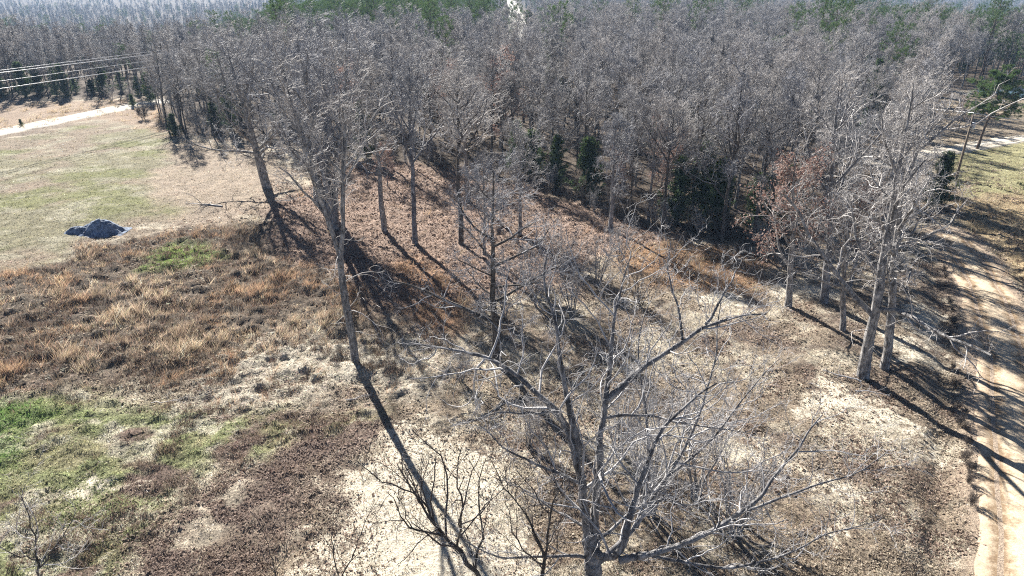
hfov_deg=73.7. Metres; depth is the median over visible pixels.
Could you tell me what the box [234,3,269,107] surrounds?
bare tree
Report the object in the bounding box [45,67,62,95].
cedar tree
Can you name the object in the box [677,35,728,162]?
bare tree
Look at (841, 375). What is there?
fallen branch
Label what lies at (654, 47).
bare tree
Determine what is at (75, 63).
power line
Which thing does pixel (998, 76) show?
pine tree
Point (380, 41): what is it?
bare tree
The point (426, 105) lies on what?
bare tree
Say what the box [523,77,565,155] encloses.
bare tree
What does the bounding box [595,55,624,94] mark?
bare tree
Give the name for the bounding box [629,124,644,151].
cedar tree
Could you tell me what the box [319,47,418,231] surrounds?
bare tree
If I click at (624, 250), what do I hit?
shrub
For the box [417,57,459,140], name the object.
oak tree
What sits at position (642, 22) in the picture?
bare tree
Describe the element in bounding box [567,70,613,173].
bare tree
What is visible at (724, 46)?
bare tree
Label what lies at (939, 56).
bare tree
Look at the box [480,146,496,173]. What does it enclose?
shrub
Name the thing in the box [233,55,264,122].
bare tree
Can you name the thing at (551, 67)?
bare tree
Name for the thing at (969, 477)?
shrub
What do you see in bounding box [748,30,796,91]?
bare tree
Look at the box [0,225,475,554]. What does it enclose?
flattened straw
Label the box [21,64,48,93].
cedar tree
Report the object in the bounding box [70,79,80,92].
cedar tree
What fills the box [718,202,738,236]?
shrub
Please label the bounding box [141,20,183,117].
bare tree
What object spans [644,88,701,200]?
bare tree
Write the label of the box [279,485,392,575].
bare tree
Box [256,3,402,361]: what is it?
bare tree
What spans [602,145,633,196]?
oak tree
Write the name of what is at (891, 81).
bare tree
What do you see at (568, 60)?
bare tree
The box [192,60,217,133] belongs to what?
bare tree
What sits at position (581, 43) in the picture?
bare tree
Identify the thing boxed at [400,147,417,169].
shrub
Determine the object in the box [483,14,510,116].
bare tree
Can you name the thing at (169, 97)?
bare tree
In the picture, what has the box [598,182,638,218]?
shrub
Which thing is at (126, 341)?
tall dry grass
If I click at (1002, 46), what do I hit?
pine tree
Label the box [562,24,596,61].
bare tree
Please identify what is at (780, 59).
bare tree
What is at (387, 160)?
oak tree
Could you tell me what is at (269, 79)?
bare tree
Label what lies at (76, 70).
power line
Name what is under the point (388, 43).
bare tree
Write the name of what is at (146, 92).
cedar tree
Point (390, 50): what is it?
bare tree
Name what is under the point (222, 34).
bare tree
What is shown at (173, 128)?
cedar tree
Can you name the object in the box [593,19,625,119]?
bare tree
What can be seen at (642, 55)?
bare tree
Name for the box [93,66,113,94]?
cedar tree
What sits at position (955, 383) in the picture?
shrub
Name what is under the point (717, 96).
bare tree
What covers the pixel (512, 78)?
bare tree
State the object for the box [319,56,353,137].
bare tree
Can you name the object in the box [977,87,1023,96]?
pond
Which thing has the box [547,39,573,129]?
bare tree
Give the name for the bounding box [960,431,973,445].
shrub
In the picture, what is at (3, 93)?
cedar tree
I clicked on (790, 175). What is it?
oak tree
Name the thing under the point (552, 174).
shrub
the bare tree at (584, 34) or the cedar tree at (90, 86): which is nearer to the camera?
the bare tree at (584, 34)
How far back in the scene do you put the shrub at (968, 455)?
34.18 m
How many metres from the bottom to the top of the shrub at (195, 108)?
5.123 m
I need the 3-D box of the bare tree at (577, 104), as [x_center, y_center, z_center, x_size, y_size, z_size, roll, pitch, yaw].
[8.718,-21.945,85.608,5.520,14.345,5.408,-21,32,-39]
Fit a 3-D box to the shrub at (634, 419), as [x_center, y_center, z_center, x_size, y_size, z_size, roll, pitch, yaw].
[5.585,6.316,33.709,4.323,5.186,3.275,-11,26,-23]
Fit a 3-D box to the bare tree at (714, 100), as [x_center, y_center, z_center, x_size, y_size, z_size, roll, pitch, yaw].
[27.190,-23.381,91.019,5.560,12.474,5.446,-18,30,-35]
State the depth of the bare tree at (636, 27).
116.67 m
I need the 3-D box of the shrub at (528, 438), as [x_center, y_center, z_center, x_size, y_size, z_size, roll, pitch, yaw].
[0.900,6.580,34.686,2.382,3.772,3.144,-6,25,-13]
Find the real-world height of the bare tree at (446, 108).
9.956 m
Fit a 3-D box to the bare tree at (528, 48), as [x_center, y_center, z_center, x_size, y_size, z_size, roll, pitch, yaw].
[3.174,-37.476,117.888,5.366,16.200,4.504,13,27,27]
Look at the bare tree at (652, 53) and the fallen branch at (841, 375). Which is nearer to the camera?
the fallen branch at (841, 375)
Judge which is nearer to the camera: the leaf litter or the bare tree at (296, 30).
the leaf litter
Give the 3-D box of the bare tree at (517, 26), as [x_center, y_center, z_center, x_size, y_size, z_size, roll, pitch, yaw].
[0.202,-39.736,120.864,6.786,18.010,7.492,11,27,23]
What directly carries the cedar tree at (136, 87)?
on the ground at (422, 560)
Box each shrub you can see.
[102,80,117,100]
[120,77,137,96]
[134,103,149,119]
[156,102,171,121]
[169,101,180,123]
[177,99,205,131]
[180,99,188,121]
[183,97,199,114]
[185,95,201,122]
[192,115,208,132]
[203,102,221,130]
[229,103,254,130]
[387,135,399,161]
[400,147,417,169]
[418,135,434,163]
[431,140,449,167]
[439,161,449,171]
[441,339,478,382]
[448,151,462,167]
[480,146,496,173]
[482,262,524,317]
[490,151,508,177]
[505,233,567,306]
[511,388,552,446]
[528,173,538,186]
[538,215,581,273]
[539,160,560,190]
[539,181,553,195]
[541,246,594,319]
[558,175,579,203]
[569,171,599,206]
[573,225,626,286]
[584,367,665,456]
[587,184,601,210]
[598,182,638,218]
[602,183,626,213]
[603,215,642,261]
[608,376,698,531]
[618,249,667,306]
[623,181,652,221]
[641,177,668,223]
[642,189,666,223]
[648,354,761,499]
[657,190,683,227]
[659,228,699,270]
[680,200,700,232]
[685,416,796,535]
[689,205,712,235]
[705,197,742,238]
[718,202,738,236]
[725,222,739,239]
[744,218,765,235]
[752,219,773,245]
[770,194,809,237]
[794,234,825,277]
[947,296,954,303]
[950,345,961,353]
[951,314,959,324]
[951,376,960,388]
[954,413,967,424]
[959,447,974,460]
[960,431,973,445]
[962,421,972,428]
[964,457,979,468]
[965,470,976,483]
[967,488,982,504]
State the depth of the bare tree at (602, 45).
93.32 m
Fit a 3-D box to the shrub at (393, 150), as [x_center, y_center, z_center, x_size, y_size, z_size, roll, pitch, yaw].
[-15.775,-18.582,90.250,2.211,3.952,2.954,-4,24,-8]
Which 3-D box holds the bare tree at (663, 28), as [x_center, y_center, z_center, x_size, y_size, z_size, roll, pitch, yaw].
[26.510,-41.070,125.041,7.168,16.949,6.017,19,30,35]
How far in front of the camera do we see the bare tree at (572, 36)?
115.72 m
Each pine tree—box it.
[963,64,1023,148]
[992,36,1011,69]
[1011,33,1023,83]
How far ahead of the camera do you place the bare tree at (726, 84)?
108.72 m
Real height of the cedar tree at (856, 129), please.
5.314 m
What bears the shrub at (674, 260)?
on the ground at (422, 560)
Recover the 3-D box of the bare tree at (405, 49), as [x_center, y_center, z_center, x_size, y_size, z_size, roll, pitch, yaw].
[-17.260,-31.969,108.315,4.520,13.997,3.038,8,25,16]
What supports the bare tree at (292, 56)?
on the ground at (422, 560)
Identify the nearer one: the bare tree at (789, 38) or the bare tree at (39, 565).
the bare tree at (39, 565)
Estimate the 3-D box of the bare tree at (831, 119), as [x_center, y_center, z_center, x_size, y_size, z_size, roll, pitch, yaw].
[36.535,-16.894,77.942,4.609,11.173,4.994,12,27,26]
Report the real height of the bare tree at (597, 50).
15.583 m
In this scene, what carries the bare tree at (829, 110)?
on the ground at (422, 560)
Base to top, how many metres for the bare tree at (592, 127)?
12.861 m
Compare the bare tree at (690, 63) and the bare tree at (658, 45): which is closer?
the bare tree at (690, 63)
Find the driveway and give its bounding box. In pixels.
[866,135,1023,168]
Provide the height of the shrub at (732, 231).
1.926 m
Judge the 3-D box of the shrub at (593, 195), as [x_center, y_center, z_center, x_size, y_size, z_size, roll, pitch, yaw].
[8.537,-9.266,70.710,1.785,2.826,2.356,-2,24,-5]
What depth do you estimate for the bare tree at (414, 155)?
89.72 m
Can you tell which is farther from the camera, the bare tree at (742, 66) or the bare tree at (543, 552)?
the bare tree at (742, 66)
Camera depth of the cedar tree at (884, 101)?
118.79 m
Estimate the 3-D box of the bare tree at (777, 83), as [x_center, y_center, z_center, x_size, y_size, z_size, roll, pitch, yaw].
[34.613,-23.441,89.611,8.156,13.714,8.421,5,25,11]
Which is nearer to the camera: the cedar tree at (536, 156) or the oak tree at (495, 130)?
the cedar tree at (536, 156)
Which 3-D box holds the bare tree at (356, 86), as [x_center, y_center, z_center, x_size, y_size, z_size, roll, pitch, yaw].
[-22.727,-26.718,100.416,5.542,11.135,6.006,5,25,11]
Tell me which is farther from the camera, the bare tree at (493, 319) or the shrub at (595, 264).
the shrub at (595, 264)
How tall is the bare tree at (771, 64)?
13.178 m
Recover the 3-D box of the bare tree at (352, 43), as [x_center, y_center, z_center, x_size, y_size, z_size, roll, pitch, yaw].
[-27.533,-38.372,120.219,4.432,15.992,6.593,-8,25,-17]
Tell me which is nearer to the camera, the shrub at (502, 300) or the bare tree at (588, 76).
the shrub at (502, 300)
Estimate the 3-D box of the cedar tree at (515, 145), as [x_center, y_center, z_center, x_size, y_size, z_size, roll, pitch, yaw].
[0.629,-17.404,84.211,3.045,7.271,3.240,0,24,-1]
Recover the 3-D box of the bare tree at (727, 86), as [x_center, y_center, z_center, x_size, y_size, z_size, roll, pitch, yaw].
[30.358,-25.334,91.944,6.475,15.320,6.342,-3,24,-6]
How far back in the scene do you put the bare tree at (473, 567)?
15.68 m
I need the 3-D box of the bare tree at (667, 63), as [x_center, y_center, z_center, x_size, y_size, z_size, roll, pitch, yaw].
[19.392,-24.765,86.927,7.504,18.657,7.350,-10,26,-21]
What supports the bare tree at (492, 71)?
on the ground at (422, 560)
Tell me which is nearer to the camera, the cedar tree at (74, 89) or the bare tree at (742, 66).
the bare tree at (742, 66)
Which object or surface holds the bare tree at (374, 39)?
on the ground at (422, 560)
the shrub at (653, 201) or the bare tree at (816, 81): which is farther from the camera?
the bare tree at (816, 81)
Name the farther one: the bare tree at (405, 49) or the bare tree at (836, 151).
the bare tree at (405, 49)
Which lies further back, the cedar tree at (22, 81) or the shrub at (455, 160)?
the cedar tree at (22, 81)
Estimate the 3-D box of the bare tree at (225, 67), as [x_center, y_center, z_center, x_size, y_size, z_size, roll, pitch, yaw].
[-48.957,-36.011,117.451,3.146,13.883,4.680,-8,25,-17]
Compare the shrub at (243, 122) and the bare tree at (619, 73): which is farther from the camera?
the shrub at (243, 122)
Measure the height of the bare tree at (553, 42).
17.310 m
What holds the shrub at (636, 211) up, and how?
on the ground at (422, 560)
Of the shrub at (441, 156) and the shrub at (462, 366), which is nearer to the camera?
the shrub at (462, 366)
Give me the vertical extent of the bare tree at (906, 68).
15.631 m
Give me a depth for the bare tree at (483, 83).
84.71 m
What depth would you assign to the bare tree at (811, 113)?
85.03 m
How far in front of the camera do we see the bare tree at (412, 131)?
57.13 m
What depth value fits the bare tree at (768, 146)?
58.58 m
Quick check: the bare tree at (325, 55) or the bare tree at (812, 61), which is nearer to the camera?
the bare tree at (812, 61)
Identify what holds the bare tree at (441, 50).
on the ground at (422, 560)
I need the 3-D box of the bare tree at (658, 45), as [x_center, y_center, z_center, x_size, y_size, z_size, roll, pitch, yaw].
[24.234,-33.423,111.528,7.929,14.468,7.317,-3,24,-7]
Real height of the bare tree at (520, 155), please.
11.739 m
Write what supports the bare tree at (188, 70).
on the ground at (422, 560)
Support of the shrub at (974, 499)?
on the ground at (422, 560)
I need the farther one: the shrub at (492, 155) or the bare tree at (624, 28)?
the bare tree at (624, 28)
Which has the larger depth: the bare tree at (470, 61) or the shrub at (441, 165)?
the bare tree at (470, 61)
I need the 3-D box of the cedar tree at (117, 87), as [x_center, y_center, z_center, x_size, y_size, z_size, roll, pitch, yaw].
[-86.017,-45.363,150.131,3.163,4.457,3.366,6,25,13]
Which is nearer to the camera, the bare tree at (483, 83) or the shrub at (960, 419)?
the shrub at (960, 419)
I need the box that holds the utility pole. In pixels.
[955,112,975,178]
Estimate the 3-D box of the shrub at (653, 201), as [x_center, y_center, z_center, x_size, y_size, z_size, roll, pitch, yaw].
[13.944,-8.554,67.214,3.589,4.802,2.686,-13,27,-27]
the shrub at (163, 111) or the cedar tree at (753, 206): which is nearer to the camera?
the cedar tree at (753, 206)
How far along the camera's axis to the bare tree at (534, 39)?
93.17 m
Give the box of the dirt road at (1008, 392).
[932,233,1023,575]
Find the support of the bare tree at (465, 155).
on the ground at (422, 560)
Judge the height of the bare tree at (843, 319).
11.726 m
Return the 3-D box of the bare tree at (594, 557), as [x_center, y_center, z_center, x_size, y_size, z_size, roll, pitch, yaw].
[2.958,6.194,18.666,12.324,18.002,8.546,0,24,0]
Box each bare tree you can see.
[0,446,109,575]
[135,23,179,126]
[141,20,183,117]
[147,65,183,121]
[152,47,186,129]
[160,58,195,137]
[166,13,306,188]
[177,48,197,117]
[183,31,217,119]
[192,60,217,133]
[202,20,268,128]
[214,37,232,114]
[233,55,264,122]
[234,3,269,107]
[234,29,267,131]
[235,0,387,229]
[238,480,296,575]
[247,11,283,60]
[253,25,287,140]
[254,50,288,134]
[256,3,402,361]
[258,20,284,86]
[269,2,318,113]
[272,15,301,147]
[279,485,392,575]
[281,41,308,124]
[284,18,314,76]
[284,32,370,202]
[315,45,337,87]
[317,16,360,112]
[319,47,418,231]
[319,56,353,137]
[334,398,523,575]
[337,37,346,69]
[338,68,377,132]
[343,24,366,76]
[348,20,363,67]
[348,34,390,153]
[356,26,389,67]
[360,24,382,121]
[365,47,468,244]
[367,12,402,126]
[371,1,409,139]
[374,54,390,134]
[374,149,585,360]
[383,36,400,109]
[385,52,418,163]
[386,187,933,575]
[393,28,404,69]
[398,51,418,156]
[398,67,441,147]
[401,40,412,69]
[404,39,455,161]
[404,66,439,131]
[411,31,438,112]
[415,40,500,243]
[415,67,504,202]
[423,33,440,120]
[431,40,452,131]
[434,51,478,145]
[434,87,464,154]
[437,40,454,79]
[444,20,464,69]
[447,26,487,120]
[459,48,481,113]
[462,74,487,163]
[462,151,502,254]
[463,38,514,170]
[463,53,474,115]
[464,5,513,119]
[470,424,595,575]
[471,59,493,132]
[475,45,510,139]
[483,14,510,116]
[484,20,526,120]
[485,76,514,153]
[487,112,549,234]
[499,25,542,122]
[502,66,529,145]
[504,9,526,111]
[511,41,544,129]
[512,20,558,135]
[512,25,546,129]
[512,44,580,152]
[518,22,547,116]
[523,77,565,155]
[528,62,562,131]
[536,90,584,175]
[541,53,561,84]
[541,79,571,144]
[543,16,573,115]
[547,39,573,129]
[548,44,576,119]
[557,39,594,132]
[558,55,591,165]
[561,18,589,116]
[561,53,604,120]
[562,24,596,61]
[564,76,601,139]
[566,39,609,197]
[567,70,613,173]
[567,92,588,153]
[569,31,592,141]
[577,33,640,150]
[579,33,618,148]
[591,30,623,121]
[592,111,636,231]
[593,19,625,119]
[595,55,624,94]
[597,32,676,171]
[598,38,619,108]
[610,46,647,112]
[611,85,638,190]
[613,18,638,133]
[614,69,660,157]
[616,12,655,106]
[616,18,651,109]
[617,24,658,107]
[618,21,645,92]
[621,80,656,213]
[630,46,728,152]
[631,92,653,186]
[634,26,712,186]
[636,15,692,165]
[638,14,673,106]
[638,66,662,140]
[639,31,690,130]
[639,66,736,223]
[640,36,683,79]
[644,39,671,80]
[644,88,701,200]
[645,27,665,83]
[645,39,679,99]
[667,13,689,50]
[676,37,701,113]
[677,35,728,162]
[678,52,718,134]
[684,50,700,139]
[700,65,725,131]
[702,12,729,98]
[707,53,727,122]
[711,25,733,118]
[713,42,762,155]
[715,27,768,145]
[715,28,735,99]
[716,101,739,156]
[721,64,732,97]
[722,37,738,82]
[722,87,823,244]
[726,44,778,157]
[727,29,756,114]
[727,61,779,199]
[728,22,770,141]
[747,36,786,74]
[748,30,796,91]
[753,43,811,171]
[753,69,795,194]
[758,60,801,157]
[760,47,778,91]
[764,42,817,187]
[766,51,1023,391]
[767,37,783,99]
[768,28,797,122]
[769,25,845,164]
[773,164,930,331]
[777,80,834,164]
[778,22,822,154]
[778,86,801,155]
[779,60,829,140]
[788,54,898,303]
[791,72,874,236]
[796,28,868,180]
[796,87,828,194]
[798,42,822,134]
[804,100,864,203]
[804,124,860,216]
[806,109,911,283]
[811,33,854,137]
[815,90,856,181]
[822,69,976,370]
[824,31,864,77]
[824,58,844,101]
[829,14,884,149]
[829,63,875,112]
[833,108,861,195]
[843,78,864,150]
[844,60,890,138]
[853,52,893,123]
[861,70,889,95]
[869,88,918,199]
[869,94,943,234]
[873,41,960,186]
[873,102,901,184]
[876,34,974,142]
[878,47,950,177]
[880,61,899,125]
[883,77,945,235]
[893,55,932,102]
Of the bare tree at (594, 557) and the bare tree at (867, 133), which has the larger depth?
the bare tree at (867, 133)
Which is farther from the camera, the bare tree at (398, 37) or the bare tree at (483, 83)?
the bare tree at (398, 37)
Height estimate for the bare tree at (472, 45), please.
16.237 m
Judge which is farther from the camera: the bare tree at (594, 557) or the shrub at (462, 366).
the shrub at (462, 366)
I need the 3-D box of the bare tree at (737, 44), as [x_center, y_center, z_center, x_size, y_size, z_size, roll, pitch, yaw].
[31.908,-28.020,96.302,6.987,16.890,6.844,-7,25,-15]
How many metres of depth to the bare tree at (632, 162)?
67.17 m
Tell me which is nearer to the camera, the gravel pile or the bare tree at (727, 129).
the gravel pile
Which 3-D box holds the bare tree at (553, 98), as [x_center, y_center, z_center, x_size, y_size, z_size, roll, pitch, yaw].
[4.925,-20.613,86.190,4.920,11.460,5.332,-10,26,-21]
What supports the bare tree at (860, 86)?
on the ground at (422, 560)
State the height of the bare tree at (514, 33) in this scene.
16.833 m
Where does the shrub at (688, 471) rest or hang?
on the ground at (422, 560)
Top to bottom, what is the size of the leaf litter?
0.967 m
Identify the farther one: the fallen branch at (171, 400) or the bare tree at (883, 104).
the bare tree at (883, 104)
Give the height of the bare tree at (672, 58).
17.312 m
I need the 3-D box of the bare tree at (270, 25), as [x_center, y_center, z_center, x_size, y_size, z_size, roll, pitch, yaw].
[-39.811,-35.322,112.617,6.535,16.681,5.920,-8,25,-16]
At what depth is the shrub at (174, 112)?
114.26 m
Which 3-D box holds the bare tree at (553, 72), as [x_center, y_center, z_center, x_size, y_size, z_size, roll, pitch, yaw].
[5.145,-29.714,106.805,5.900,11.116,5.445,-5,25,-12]
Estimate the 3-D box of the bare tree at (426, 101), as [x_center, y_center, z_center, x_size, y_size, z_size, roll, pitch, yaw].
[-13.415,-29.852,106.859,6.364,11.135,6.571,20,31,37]
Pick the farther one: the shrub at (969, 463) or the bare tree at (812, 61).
the bare tree at (812, 61)
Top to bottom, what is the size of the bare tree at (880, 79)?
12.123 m
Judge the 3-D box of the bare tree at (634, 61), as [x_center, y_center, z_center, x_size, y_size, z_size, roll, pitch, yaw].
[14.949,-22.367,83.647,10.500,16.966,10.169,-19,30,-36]
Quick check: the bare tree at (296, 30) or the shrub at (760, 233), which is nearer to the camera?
the shrub at (760, 233)
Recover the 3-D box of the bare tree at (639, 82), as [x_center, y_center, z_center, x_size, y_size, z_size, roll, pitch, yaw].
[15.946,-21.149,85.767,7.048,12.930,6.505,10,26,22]
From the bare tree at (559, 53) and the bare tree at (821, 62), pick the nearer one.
the bare tree at (821, 62)
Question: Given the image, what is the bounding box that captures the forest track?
[507,0,525,41]
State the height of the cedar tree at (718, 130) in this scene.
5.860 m
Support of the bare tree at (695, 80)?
on the ground at (422, 560)
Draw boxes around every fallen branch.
[151,394,196,403]
[183,186,222,208]
[346,389,376,400]
[822,364,861,381]
[855,387,890,397]
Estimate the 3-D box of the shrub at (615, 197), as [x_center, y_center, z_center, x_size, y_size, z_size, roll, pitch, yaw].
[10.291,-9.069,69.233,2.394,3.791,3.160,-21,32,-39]
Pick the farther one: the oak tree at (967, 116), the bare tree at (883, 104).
the oak tree at (967, 116)
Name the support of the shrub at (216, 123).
on the ground at (422, 560)
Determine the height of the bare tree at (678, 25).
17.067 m
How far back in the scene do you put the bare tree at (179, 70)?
101.17 m
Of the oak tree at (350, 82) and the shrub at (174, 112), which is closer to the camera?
the oak tree at (350, 82)
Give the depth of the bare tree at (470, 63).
117.55 m
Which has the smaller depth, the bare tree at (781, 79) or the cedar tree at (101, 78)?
the bare tree at (781, 79)
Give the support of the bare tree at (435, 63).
on the ground at (422, 560)
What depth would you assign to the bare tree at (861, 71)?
78.45 m
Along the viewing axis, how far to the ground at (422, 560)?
44.27 m
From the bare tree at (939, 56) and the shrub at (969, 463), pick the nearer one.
the shrub at (969, 463)
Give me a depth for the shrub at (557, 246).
54.88 m
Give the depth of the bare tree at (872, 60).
105.14 m
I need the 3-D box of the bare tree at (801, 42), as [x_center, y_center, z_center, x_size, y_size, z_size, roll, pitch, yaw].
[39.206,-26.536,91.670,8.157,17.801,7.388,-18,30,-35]
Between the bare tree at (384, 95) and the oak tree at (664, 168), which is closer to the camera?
the oak tree at (664, 168)
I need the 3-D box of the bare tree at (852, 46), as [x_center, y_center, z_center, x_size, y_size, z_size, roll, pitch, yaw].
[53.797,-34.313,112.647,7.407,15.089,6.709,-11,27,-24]
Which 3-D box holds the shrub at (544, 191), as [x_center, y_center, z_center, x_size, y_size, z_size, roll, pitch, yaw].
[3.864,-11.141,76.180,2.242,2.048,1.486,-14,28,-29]
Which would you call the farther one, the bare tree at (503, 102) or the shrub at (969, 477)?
the bare tree at (503, 102)
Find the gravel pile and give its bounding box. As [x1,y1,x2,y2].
[64,218,131,238]
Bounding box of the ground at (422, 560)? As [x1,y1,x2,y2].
[0,0,1023,575]
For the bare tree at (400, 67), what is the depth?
85.35 m
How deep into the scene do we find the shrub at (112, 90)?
136.51 m
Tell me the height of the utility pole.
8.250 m
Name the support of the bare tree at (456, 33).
on the ground at (422, 560)
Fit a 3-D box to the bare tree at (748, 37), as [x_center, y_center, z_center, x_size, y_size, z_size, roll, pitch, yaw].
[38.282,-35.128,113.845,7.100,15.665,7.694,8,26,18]
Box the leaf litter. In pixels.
[0,160,1023,575]
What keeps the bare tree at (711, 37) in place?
on the ground at (422, 560)
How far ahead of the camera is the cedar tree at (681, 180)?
66.41 m
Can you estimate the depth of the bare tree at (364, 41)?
115.81 m
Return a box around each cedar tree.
[0,77,13,97]
[11,60,42,96]
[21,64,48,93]
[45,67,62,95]
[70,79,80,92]
[85,79,96,93]
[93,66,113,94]
[111,72,127,90]
[128,94,136,105]
[132,76,141,93]
[133,73,158,101]
[165,113,181,135]
[207,97,221,128]
[215,86,240,131]
[271,95,289,126]
[347,99,378,158]
[505,119,526,170]
[517,128,549,178]
[544,134,568,187]
[565,136,607,199]
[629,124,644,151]
[653,154,703,223]
[684,142,728,223]
[692,156,736,228]
[712,113,724,142]
[741,172,779,230]
[748,96,765,147]
[769,164,795,220]
[847,113,860,144]
[879,83,891,113]
[904,150,963,207]
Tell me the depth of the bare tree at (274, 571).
15.27 m
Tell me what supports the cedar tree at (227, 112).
on the ground at (422, 560)
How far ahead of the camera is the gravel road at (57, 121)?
120.05 m
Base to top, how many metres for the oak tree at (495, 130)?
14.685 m
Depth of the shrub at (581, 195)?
72.11 m
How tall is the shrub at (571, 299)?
5.873 m
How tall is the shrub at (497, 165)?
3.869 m
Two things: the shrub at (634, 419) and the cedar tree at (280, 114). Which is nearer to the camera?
the shrub at (634, 419)
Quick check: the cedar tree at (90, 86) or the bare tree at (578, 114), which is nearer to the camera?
the bare tree at (578, 114)
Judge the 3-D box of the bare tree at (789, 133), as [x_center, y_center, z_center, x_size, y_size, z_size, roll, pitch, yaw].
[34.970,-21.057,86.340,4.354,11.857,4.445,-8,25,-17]
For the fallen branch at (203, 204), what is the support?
on the ground at (422, 560)
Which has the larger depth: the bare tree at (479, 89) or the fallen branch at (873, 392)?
the bare tree at (479, 89)
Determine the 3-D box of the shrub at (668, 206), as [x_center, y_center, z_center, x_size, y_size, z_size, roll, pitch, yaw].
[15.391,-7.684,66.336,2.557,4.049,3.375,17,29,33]
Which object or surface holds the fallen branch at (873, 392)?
on the ground at (422, 560)
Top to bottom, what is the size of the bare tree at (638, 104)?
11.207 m
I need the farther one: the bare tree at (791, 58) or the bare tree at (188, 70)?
the bare tree at (188, 70)
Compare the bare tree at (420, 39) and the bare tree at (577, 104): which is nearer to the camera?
the bare tree at (577, 104)
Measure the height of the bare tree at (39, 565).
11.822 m
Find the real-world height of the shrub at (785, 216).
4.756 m
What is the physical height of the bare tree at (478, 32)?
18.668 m
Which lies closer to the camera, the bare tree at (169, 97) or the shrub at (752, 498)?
the shrub at (752, 498)
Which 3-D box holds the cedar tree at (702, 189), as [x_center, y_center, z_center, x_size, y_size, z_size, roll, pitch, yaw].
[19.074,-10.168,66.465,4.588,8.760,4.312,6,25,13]
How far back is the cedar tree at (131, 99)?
131.09 m
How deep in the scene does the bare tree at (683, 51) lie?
74.19 m
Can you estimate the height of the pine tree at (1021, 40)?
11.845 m
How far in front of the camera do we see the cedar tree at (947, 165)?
70.70 m
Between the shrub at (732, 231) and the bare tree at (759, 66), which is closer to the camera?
the shrub at (732, 231)
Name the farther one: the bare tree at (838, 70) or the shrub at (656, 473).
the bare tree at (838, 70)
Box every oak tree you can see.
[326,55,370,145]
[370,138,395,186]
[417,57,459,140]
[472,44,534,148]
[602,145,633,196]
[646,116,691,216]
[728,141,845,307]
[816,176,891,287]
[954,95,970,130]
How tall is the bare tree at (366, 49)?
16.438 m
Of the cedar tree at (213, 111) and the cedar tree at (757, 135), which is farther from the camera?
the cedar tree at (213, 111)
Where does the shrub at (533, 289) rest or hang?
on the ground at (422, 560)
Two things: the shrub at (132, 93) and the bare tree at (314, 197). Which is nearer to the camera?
the bare tree at (314, 197)
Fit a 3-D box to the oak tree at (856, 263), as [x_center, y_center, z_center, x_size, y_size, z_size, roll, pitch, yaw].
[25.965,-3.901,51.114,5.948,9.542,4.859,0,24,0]
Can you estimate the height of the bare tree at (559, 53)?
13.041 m
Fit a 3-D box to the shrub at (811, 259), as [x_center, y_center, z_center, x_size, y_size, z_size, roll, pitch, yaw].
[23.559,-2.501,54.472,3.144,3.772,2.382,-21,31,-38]
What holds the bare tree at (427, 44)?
on the ground at (422, 560)
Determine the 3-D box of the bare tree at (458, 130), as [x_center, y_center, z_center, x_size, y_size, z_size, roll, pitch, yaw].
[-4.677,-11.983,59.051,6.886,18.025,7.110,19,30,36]
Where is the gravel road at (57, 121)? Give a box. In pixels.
[0,99,172,135]
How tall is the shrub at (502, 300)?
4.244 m
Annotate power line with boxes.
[0,48,175,70]
[0,51,177,72]
[0,62,181,88]
[3,59,158,80]
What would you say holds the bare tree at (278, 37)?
on the ground at (422, 560)
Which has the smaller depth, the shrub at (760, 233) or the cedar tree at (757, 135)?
the shrub at (760, 233)
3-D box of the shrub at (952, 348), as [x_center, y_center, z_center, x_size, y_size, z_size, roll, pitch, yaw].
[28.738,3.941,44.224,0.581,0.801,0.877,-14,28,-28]
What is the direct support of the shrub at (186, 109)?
on the ground at (422, 560)
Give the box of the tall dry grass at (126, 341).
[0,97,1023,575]
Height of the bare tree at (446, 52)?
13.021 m
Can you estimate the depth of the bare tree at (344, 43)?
112.07 m
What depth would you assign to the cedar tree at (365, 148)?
91.12 m
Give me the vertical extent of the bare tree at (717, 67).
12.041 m
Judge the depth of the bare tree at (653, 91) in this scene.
98.51 m
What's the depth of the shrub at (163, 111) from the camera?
113.80 m
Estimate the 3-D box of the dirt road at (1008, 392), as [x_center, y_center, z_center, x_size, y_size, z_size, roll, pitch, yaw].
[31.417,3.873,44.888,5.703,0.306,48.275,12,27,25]
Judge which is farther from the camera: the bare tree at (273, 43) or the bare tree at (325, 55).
the bare tree at (325, 55)
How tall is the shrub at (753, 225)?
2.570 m
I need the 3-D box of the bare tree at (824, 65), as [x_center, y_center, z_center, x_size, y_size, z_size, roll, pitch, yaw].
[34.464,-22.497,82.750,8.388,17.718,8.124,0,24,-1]
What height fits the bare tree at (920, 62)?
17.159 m
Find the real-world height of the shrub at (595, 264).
5.187 m
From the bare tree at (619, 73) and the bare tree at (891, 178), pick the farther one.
the bare tree at (619, 73)
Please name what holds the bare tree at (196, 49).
on the ground at (422, 560)

